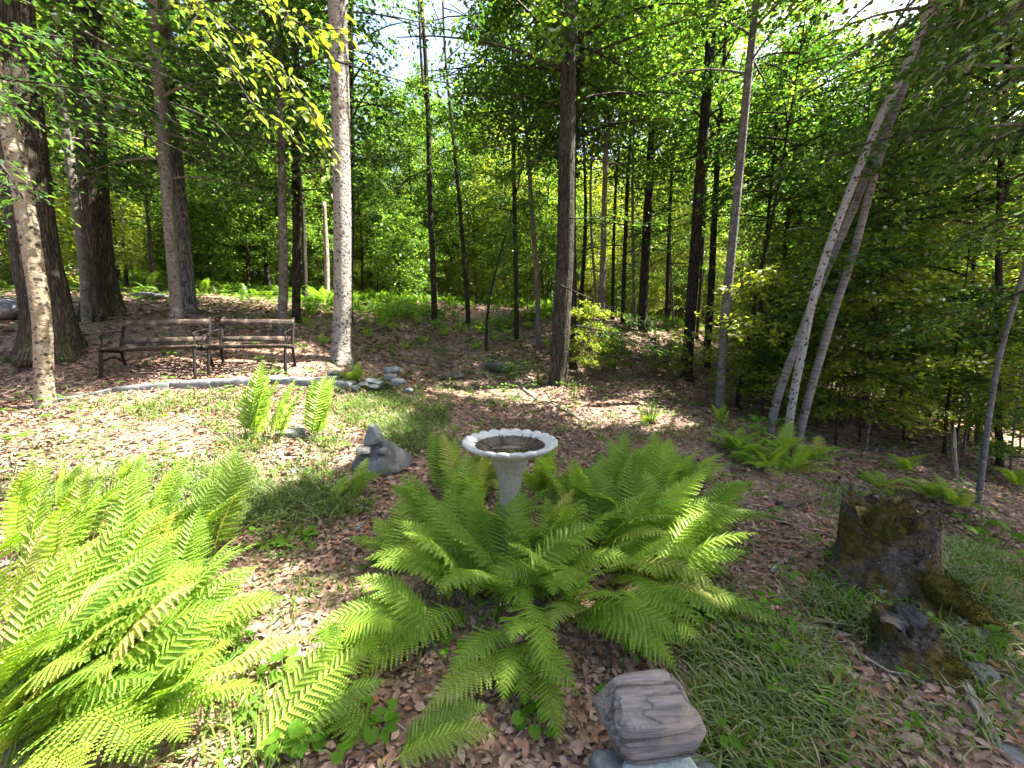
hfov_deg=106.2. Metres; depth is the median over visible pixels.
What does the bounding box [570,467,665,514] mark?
fern
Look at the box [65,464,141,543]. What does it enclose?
fern
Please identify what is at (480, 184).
forest tree
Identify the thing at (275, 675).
violet plant
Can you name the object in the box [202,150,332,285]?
forest tree
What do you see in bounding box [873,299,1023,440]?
forest sapling
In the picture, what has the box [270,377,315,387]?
stone slab
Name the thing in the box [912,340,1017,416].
forest sapling
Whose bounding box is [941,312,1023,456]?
forest sapling
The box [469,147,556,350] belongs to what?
sapling
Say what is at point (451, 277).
forest sapling
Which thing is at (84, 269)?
young tree
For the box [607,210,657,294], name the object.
forest tree
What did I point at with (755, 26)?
grey tree
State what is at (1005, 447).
forest sapling
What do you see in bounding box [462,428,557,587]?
bird bath
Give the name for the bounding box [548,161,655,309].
forest tree
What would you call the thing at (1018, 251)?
forest tree
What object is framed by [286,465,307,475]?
stone
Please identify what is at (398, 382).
flat stone
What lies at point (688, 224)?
forest tree
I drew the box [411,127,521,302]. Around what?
forest tree
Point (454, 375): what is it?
boulder
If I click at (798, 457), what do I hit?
fern
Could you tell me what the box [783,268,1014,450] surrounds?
forest sapling
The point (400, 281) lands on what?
forest sapling
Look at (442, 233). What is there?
forest tree
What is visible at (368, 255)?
forest tree
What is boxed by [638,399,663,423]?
lit sapling
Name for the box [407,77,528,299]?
forest tree
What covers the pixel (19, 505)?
fern
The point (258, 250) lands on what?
forest tree
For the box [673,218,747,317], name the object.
forest tree
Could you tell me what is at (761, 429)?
broad leafed shrub
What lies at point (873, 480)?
fern
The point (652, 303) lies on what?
forest sapling
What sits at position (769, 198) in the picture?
understory tree
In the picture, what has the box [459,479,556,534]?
fern
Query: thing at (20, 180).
beech tree
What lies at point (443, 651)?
violet plant
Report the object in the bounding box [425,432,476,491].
fern
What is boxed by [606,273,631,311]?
forest sapling
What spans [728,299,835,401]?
forest sapling
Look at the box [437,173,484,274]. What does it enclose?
forest tree
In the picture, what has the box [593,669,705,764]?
stone
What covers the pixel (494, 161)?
forest tree
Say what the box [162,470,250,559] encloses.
fern
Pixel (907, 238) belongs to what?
understory tree
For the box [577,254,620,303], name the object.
forest sapling
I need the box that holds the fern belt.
[0,257,871,373]
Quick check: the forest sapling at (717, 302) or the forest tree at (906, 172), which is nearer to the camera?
the forest tree at (906, 172)
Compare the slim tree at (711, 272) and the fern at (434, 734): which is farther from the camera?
the slim tree at (711, 272)
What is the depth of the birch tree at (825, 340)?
4.46 m
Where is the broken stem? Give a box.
[951,427,958,480]
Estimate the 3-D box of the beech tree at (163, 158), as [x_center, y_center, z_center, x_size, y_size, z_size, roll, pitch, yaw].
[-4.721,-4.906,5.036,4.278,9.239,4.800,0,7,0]
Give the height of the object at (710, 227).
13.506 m
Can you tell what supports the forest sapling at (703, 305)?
on the ground at (312, 361)
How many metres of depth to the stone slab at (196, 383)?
4.83 m
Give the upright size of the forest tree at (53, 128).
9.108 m
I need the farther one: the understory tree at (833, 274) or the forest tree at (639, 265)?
the forest tree at (639, 265)
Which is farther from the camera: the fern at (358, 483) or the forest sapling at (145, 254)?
the forest sapling at (145, 254)
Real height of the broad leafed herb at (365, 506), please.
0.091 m
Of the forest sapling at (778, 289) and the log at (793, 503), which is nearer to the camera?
the log at (793, 503)
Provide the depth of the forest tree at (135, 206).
16.99 m
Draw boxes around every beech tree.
[0,0,329,356]
[0,0,1023,408]
[101,0,458,334]
[293,0,494,366]
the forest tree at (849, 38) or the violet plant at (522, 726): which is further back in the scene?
the forest tree at (849, 38)
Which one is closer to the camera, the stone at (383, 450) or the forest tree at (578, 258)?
the stone at (383, 450)
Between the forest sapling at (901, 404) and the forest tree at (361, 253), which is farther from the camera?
the forest tree at (361, 253)
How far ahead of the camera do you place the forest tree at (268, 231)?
20.75 m
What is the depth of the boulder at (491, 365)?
7.44 m
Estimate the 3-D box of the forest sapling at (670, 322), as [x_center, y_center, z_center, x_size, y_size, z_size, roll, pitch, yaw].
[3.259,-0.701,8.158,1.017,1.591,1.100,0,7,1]
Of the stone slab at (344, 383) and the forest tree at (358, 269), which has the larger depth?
the forest tree at (358, 269)
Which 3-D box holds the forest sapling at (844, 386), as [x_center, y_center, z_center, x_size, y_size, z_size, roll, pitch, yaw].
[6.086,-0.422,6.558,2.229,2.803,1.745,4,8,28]
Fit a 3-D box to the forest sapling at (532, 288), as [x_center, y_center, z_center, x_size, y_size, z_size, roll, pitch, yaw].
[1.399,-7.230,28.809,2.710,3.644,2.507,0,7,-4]
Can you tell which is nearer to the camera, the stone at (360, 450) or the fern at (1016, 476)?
the stone at (360, 450)
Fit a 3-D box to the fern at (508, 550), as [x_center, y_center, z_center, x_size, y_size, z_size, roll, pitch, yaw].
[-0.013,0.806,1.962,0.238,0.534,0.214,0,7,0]
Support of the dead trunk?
on the ground at (312, 361)
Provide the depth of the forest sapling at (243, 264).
19.12 m
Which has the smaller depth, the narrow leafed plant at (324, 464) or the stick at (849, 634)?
the stick at (849, 634)
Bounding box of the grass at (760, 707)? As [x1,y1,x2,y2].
[0,379,1023,767]
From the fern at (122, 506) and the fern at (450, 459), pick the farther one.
the fern at (450, 459)
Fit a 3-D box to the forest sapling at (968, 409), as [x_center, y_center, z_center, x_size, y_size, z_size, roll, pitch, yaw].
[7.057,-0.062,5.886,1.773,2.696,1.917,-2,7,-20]
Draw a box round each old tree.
[0,0,186,365]
[36,0,310,320]
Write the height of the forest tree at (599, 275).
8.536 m
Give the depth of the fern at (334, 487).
2.75 m
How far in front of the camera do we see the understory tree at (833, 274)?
5.40 m
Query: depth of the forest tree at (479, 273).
36.31 m
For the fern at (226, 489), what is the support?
on the ground at (312, 361)
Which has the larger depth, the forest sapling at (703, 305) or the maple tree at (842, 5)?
the forest sapling at (703, 305)
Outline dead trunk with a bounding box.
[322,202,329,301]
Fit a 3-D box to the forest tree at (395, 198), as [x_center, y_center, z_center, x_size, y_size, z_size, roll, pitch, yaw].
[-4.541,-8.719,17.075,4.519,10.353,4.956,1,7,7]
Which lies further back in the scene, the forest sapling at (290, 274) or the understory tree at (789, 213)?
the forest sapling at (290, 274)
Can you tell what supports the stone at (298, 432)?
on the ground at (312, 361)
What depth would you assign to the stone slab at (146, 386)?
4.74 m
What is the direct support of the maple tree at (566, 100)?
on the ground at (312, 361)
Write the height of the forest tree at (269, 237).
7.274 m
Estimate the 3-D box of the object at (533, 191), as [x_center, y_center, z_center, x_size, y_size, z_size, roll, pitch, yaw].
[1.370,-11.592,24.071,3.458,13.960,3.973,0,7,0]
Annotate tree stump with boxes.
[810,484,1023,651]
[858,601,995,705]
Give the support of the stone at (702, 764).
on the ground at (312, 361)
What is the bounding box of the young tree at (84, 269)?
[35,0,192,323]
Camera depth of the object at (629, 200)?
24.82 m
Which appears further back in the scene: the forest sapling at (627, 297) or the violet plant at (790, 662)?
the forest sapling at (627, 297)
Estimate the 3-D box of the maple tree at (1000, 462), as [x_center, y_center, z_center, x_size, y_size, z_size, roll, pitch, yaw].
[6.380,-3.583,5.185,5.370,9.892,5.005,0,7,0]
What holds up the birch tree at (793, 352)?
on the ground at (312, 361)
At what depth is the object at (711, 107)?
20.06 m
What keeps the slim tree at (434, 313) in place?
on the ground at (312, 361)
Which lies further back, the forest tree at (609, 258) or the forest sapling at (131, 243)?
the forest tree at (609, 258)
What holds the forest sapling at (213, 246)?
on the ground at (312, 361)
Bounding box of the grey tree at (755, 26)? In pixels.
[625,0,821,414]
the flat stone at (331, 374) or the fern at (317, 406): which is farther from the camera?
the flat stone at (331, 374)
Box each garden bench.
[96,317,213,379]
[205,317,296,376]
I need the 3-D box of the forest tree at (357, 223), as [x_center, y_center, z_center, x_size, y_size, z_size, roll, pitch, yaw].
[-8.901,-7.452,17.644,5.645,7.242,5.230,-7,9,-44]
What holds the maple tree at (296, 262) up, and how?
on the ground at (312, 361)
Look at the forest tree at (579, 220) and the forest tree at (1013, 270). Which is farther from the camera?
the forest tree at (579, 220)
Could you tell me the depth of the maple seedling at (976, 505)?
3.48 m
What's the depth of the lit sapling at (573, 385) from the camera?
6.19 m
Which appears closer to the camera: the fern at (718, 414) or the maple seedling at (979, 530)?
the maple seedling at (979, 530)
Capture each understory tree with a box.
[553,69,724,324]
[607,98,730,331]
[653,18,936,383]
[703,31,932,383]
[737,35,970,256]
[749,69,1023,445]
[765,16,1020,400]
[771,76,1023,442]
[788,70,1023,440]
[793,21,1023,417]
[820,12,1023,439]
[842,45,1023,453]
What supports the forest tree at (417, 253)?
on the ground at (312, 361)
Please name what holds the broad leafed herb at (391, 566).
on the ground at (312, 361)
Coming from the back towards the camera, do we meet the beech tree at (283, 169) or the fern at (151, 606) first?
the beech tree at (283, 169)
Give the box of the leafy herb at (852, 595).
[812,563,914,608]
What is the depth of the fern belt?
11.96 m
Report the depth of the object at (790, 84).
12.76 m
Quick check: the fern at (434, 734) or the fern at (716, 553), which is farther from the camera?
the fern at (716, 553)
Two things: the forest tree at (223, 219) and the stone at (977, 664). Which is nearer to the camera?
the stone at (977, 664)
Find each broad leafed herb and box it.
[353,497,379,513]
[373,557,411,572]
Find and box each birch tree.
[749,0,1023,438]
[753,0,1023,444]
[765,0,1023,435]
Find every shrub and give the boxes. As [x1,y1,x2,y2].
[494,361,535,378]
[737,415,789,437]
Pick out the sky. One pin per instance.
(878, 4)
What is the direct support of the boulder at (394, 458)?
on the ground at (312, 361)
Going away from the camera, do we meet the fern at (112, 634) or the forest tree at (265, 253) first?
the fern at (112, 634)
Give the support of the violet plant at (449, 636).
on the ground at (312, 361)
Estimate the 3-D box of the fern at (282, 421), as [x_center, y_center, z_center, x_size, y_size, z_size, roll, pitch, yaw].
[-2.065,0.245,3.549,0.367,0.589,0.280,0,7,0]
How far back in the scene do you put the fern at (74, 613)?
1.22 m
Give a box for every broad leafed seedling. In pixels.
[4,393,65,404]
[193,404,223,412]
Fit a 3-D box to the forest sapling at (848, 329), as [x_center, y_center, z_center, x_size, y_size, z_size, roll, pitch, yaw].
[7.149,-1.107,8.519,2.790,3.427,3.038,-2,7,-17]
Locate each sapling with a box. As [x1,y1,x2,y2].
[0,161,78,274]
[0,167,160,274]
[0,193,78,282]
[0,195,76,270]
[59,202,116,260]
[111,202,163,281]
[111,216,144,260]
[118,225,165,271]
[130,203,222,279]
[156,192,247,292]
[190,213,239,290]
[197,218,245,280]
[213,233,264,284]
[226,232,278,284]
[260,264,278,283]
[261,229,332,289]
[289,221,354,290]
[330,262,359,288]
[355,268,386,292]
[365,209,437,296]
[385,214,448,294]
[388,266,418,292]
[425,248,462,296]
[449,240,497,294]
[450,278,470,295]
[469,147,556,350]
[469,213,527,306]
[481,194,556,309]
[482,276,502,299]
[497,260,532,296]
[519,265,545,300]
[532,365,548,385]
[563,380,582,400]
[569,299,621,379]
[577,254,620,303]
[577,275,606,308]
[598,326,637,372]
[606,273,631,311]
[615,282,638,313]
[620,260,665,310]
[626,278,658,312]
[636,267,664,315]
[638,313,695,379]
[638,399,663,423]
[647,264,680,311]
[673,260,873,417]
[681,0,908,407]
[696,281,722,324]
[701,289,722,322]
[713,273,818,370]
[718,295,772,364]
[728,265,862,388]
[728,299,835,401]
[764,264,921,397]
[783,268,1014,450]
[804,276,962,428]
[844,284,975,389]
[850,0,1023,504]
[852,293,1015,424]
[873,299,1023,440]
[876,266,1023,426]
[877,290,1023,454]
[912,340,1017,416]
[918,302,1023,471]
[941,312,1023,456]
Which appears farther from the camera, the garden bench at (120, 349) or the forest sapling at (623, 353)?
the forest sapling at (623, 353)
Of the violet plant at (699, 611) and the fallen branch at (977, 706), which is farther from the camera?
the violet plant at (699, 611)
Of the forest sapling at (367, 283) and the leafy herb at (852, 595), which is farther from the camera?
the forest sapling at (367, 283)
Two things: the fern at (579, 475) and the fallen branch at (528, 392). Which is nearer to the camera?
the fern at (579, 475)
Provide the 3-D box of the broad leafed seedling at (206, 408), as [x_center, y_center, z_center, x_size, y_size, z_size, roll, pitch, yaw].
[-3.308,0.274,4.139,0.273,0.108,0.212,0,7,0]
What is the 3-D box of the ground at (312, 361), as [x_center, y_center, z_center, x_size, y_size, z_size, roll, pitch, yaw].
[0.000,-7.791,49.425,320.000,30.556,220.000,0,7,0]
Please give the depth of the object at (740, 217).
28.10 m
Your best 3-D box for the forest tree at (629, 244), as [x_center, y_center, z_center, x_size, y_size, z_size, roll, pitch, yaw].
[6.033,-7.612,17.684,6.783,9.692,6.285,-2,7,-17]
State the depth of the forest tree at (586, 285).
28.35 m
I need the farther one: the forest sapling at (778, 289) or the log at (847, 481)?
the forest sapling at (778, 289)
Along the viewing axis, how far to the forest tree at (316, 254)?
23.37 m
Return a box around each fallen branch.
[362,341,451,351]
[365,349,421,365]
[513,349,549,367]
[517,379,583,421]
[526,375,557,403]
[756,508,793,525]
[963,679,1003,744]
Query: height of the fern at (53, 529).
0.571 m
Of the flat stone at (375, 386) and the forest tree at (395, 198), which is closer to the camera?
the flat stone at (375, 386)
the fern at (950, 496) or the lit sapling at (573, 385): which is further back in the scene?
the lit sapling at (573, 385)
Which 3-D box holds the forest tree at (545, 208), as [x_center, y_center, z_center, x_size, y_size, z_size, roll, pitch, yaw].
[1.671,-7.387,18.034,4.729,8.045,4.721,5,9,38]
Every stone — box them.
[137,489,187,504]
[276,427,307,438]
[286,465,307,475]
[315,376,339,379]
[327,370,342,376]
[351,386,359,390]
[356,382,371,387]
[356,446,370,454]
[363,425,384,445]
[365,378,383,384]
[367,384,380,388]
[377,447,387,453]
[383,373,396,380]
[384,366,402,373]
[390,378,405,385]
[404,388,413,392]
[588,748,624,767]
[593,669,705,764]
[622,756,697,767]
[690,753,718,767]
[745,457,772,469]
[962,661,1000,682]
[989,739,1023,763]
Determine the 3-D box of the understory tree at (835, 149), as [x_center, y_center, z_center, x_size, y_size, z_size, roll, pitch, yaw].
[8.359,-3.857,9.274,4.535,8.824,4.181,0,7,0]
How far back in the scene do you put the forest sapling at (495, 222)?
15.98 m
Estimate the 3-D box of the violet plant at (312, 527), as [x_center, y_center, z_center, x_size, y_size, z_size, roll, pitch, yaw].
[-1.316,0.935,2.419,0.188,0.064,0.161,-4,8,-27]
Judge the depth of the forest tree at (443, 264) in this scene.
38.76 m
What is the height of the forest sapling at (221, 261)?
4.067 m
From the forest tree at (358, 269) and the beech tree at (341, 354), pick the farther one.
the forest tree at (358, 269)
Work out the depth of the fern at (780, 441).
4.24 m
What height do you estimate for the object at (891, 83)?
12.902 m
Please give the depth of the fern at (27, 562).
1.68 m
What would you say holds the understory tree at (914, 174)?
on the ground at (312, 361)
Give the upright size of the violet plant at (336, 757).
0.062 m
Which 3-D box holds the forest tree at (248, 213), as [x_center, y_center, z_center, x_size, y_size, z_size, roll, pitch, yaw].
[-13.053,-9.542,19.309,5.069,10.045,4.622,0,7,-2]
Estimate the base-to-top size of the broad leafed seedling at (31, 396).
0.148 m
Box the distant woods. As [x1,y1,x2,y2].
[5,72,854,327]
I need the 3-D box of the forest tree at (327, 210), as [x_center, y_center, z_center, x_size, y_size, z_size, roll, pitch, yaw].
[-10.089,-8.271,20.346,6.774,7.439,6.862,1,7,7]
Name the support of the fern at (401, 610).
on the ground at (312, 361)
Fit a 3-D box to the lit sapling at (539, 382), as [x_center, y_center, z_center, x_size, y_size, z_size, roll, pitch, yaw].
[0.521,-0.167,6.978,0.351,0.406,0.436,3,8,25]
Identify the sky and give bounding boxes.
[113,0,1023,312]
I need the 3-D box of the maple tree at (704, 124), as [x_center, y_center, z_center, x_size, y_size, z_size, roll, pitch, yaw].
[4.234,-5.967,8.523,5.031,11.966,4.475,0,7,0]
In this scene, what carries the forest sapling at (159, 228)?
on the ground at (312, 361)
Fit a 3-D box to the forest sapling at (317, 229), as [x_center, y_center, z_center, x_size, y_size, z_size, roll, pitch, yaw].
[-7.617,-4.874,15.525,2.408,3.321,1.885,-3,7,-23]
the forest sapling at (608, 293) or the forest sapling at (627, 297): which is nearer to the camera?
the forest sapling at (608, 293)
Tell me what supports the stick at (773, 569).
on the ground at (312, 361)
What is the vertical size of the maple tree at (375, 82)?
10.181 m
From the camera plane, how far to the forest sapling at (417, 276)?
16.16 m
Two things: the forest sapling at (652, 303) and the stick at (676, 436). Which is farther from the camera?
the forest sapling at (652, 303)
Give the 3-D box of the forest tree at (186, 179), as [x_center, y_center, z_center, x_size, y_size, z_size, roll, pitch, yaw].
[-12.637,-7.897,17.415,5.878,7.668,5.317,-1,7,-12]
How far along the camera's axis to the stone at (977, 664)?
1.50 m
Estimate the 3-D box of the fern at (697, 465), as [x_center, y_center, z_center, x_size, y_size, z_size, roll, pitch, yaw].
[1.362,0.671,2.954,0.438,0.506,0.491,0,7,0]
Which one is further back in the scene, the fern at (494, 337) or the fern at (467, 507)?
the fern at (494, 337)
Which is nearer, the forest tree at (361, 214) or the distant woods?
the forest tree at (361, 214)
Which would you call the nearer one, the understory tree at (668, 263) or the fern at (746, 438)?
the fern at (746, 438)
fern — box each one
[0,457,110,563]
[0,479,127,625]
[0,533,142,654]
[0,533,204,683]
[0,549,176,746]
[0,584,184,767]
[12,558,234,767]
[30,484,166,586]
[31,542,234,705]
[44,455,118,512]
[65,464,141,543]
[69,510,167,605]
[87,539,231,725]
[99,472,213,564]
[100,592,262,766]
[112,453,167,499]
[123,456,193,520]
[144,595,309,724]
[147,543,284,648]
[153,506,242,597]
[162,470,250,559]
[190,452,256,560]
[203,447,244,496]
[235,360,282,439]
[243,630,388,766]
[268,379,303,443]
[298,684,499,767]
[301,315,310,324]
[301,374,338,442]
[305,596,401,679]
[313,572,439,659]
[316,333,331,341]
[327,361,369,380]
[329,476,358,503]
[346,458,381,497]
[348,496,417,571]
[360,494,492,679]
[361,327,373,336]
[377,472,471,554]
[385,322,396,328]
[400,340,414,347]
[411,477,536,594]
[417,332,430,341]
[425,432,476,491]
[425,617,577,743]
[433,516,607,670]
[436,451,495,510]
[440,326,450,334]
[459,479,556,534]
[469,341,480,346]
[471,427,507,490]
[478,497,639,598]
[486,485,532,599]
[488,333,502,340]
[508,540,687,670]
[520,489,587,551]
[522,442,560,499]
[535,455,611,505]
[541,339,549,346]
[544,465,630,542]
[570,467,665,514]
[574,467,701,555]
[590,444,647,503]
[605,431,656,502]
[607,484,717,619]
[615,457,737,554]
[616,577,727,660]
[638,409,660,421]
[643,430,724,498]
[651,510,800,635]
[660,436,731,498]
[660,481,757,548]
[696,480,777,530]
[705,427,771,452]
[711,404,729,422]
[716,426,778,460]
[725,440,798,478]
[753,421,814,455]
[769,444,842,474]
[789,435,861,465]
[855,470,921,495]
[885,452,930,472]
[893,477,961,500]
[925,473,983,507]
[995,465,1023,488]
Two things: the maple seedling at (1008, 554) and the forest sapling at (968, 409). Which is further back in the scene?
the forest sapling at (968, 409)
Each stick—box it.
[284,624,350,630]
[655,434,710,440]
[769,555,792,573]
[797,625,863,638]
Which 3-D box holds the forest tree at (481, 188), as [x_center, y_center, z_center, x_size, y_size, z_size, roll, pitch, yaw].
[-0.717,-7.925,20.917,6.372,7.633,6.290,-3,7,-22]
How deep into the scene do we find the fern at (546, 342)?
9.31 m
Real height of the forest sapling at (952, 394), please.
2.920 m
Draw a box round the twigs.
[0,294,1023,767]
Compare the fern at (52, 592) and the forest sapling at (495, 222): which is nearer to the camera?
the fern at (52, 592)
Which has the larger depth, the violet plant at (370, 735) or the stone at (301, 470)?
the stone at (301, 470)
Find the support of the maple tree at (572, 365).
on the ground at (312, 361)
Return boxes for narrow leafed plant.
[314,449,334,470]
[472,585,514,625]
[583,583,612,604]
[759,597,809,637]
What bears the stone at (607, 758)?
on the ground at (312, 361)
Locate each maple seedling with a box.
[949,513,1023,550]
[964,502,1005,529]
[977,549,1023,584]
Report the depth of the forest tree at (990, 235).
14.88 m
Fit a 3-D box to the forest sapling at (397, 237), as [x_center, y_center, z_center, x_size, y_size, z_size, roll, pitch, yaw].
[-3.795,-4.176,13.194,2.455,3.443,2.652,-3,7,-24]
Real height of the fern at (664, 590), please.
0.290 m
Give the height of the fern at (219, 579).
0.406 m
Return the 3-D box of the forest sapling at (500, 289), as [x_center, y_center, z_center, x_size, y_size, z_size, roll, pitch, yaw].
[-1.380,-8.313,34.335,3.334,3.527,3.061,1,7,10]
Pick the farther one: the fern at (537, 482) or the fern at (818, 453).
the fern at (818, 453)
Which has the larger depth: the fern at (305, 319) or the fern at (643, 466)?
the fern at (305, 319)
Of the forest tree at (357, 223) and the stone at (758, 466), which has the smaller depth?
the stone at (758, 466)
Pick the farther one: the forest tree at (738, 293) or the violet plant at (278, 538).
the forest tree at (738, 293)
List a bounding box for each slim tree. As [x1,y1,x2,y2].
[376,0,453,320]
[390,0,639,347]
[396,0,498,324]
[425,0,584,338]
[497,0,729,355]
[617,0,849,368]
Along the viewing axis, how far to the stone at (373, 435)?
3.14 m
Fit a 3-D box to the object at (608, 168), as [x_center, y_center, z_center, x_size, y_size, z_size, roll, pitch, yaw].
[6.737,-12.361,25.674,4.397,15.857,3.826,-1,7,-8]
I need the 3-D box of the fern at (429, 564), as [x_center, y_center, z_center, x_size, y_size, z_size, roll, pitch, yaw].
[-0.394,0.862,1.862,0.474,0.474,0.988,3,7,22]
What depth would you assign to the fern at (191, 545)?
1.78 m
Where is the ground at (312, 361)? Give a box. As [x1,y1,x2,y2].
[0,253,1023,767]
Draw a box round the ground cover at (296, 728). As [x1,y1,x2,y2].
[0,282,1023,767]
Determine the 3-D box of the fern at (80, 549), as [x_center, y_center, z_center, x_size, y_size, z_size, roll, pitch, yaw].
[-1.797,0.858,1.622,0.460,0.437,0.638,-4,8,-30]
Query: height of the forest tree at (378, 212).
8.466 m
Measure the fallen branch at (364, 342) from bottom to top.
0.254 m
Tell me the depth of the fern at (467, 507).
2.16 m
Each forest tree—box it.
[0,86,110,272]
[36,0,272,292]
[36,12,160,229]
[37,4,211,280]
[46,100,194,228]
[48,101,205,241]
[109,138,159,268]
[152,122,288,283]
[176,3,316,284]
[185,25,330,287]
[185,114,268,278]
[187,78,370,266]
[195,99,276,281]
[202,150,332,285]
[220,211,291,284]
[247,135,385,264]
[255,131,331,283]
[263,172,374,286]
[270,213,332,280]
[272,68,387,256]
[305,134,426,293]
[316,207,374,274]
[354,54,460,291]
[354,105,458,288]
[355,168,414,295]
[355,207,394,287]
[356,171,421,290]
[391,200,441,291]
[406,169,480,292]
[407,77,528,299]
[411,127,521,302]
[426,205,460,295]
[432,56,556,283]
[432,105,556,305]
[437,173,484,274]
[441,167,557,295]
[447,215,495,287]
[456,220,510,304]
[457,249,501,303]
[488,141,593,298]
[506,122,557,300]
[507,165,600,280]
[508,196,555,301]
[526,197,627,297]
[529,252,554,299]
[532,165,556,300]
[540,165,598,277]
[543,222,598,284]
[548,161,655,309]
[576,106,727,281]
[577,203,638,293]
[577,228,609,307]
[594,215,628,309]
[607,131,678,263]
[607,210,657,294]
[616,172,683,314]
[626,220,681,318]
[628,132,767,276]
[630,223,688,313]
[635,181,708,318]
[661,249,723,310]
[665,237,724,309]
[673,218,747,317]
[677,244,745,309]
[679,251,744,297]
[709,0,983,387]
[713,135,1023,415]
[720,267,751,302]
[721,65,947,384]
[731,235,804,308]
[737,128,888,310]
[750,24,1022,300]
[775,154,956,277]
[821,173,1023,444]
[898,166,1021,287]
[917,155,1023,313]
[948,168,1023,287]
[956,234,1023,304]
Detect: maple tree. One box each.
[36,0,327,312]
[134,0,428,324]
[268,0,686,365]
[397,0,770,387]
[420,0,726,369]
[559,0,760,332]
[590,0,827,382]
[798,0,1023,466]
[838,0,1023,61]
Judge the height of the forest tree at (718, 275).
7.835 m
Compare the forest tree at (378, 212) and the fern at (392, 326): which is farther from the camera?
the forest tree at (378, 212)
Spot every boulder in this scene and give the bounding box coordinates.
[0,299,17,318]
[132,292,168,298]
[350,439,412,476]
[438,372,465,379]
[484,361,511,371]
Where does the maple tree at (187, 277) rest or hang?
on the ground at (312, 361)
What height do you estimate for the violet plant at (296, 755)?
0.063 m
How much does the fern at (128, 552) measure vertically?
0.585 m
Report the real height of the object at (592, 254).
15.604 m
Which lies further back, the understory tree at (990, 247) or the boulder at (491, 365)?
the boulder at (491, 365)
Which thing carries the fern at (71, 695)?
on the ground at (312, 361)
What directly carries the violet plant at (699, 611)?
on the ground at (312, 361)
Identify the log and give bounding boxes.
[775,495,821,508]
[837,476,861,488]
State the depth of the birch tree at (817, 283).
4.34 m
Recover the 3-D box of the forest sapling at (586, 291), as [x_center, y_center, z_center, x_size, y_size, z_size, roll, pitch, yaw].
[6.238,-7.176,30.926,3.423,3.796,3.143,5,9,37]
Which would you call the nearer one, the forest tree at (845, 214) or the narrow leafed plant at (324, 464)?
the narrow leafed plant at (324, 464)
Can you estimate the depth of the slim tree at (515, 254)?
9.20 m
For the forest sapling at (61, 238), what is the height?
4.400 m
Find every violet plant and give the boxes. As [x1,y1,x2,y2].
[211,630,258,664]
[254,725,308,759]
[255,534,288,548]
[256,645,302,684]
[285,523,318,541]
[312,719,356,764]
[362,695,397,744]
[429,611,465,643]
[439,638,482,671]
[501,678,535,729]
[511,699,557,740]
[651,627,679,651]
[685,602,716,626]
[701,716,754,763]
[767,646,798,682]
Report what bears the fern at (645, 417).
on the ground at (312, 361)
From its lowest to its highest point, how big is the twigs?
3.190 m
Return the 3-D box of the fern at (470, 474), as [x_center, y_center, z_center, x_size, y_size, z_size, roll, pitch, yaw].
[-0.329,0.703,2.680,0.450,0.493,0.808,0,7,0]
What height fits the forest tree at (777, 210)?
8.010 m
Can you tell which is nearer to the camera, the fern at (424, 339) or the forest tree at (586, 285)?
the fern at (424, 339)
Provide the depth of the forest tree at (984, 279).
6.71 m
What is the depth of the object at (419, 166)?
26.79 m
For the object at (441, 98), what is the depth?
29.12 m
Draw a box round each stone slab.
[57,388,111,401]
[112,380,177,391]
[170,379,215,388]
[211,375,283,388]
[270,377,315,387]
[312,379,356,388]
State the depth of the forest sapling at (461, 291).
35.19 m
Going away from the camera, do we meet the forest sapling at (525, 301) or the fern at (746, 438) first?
the fern at (746, 438)
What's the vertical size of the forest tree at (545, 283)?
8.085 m

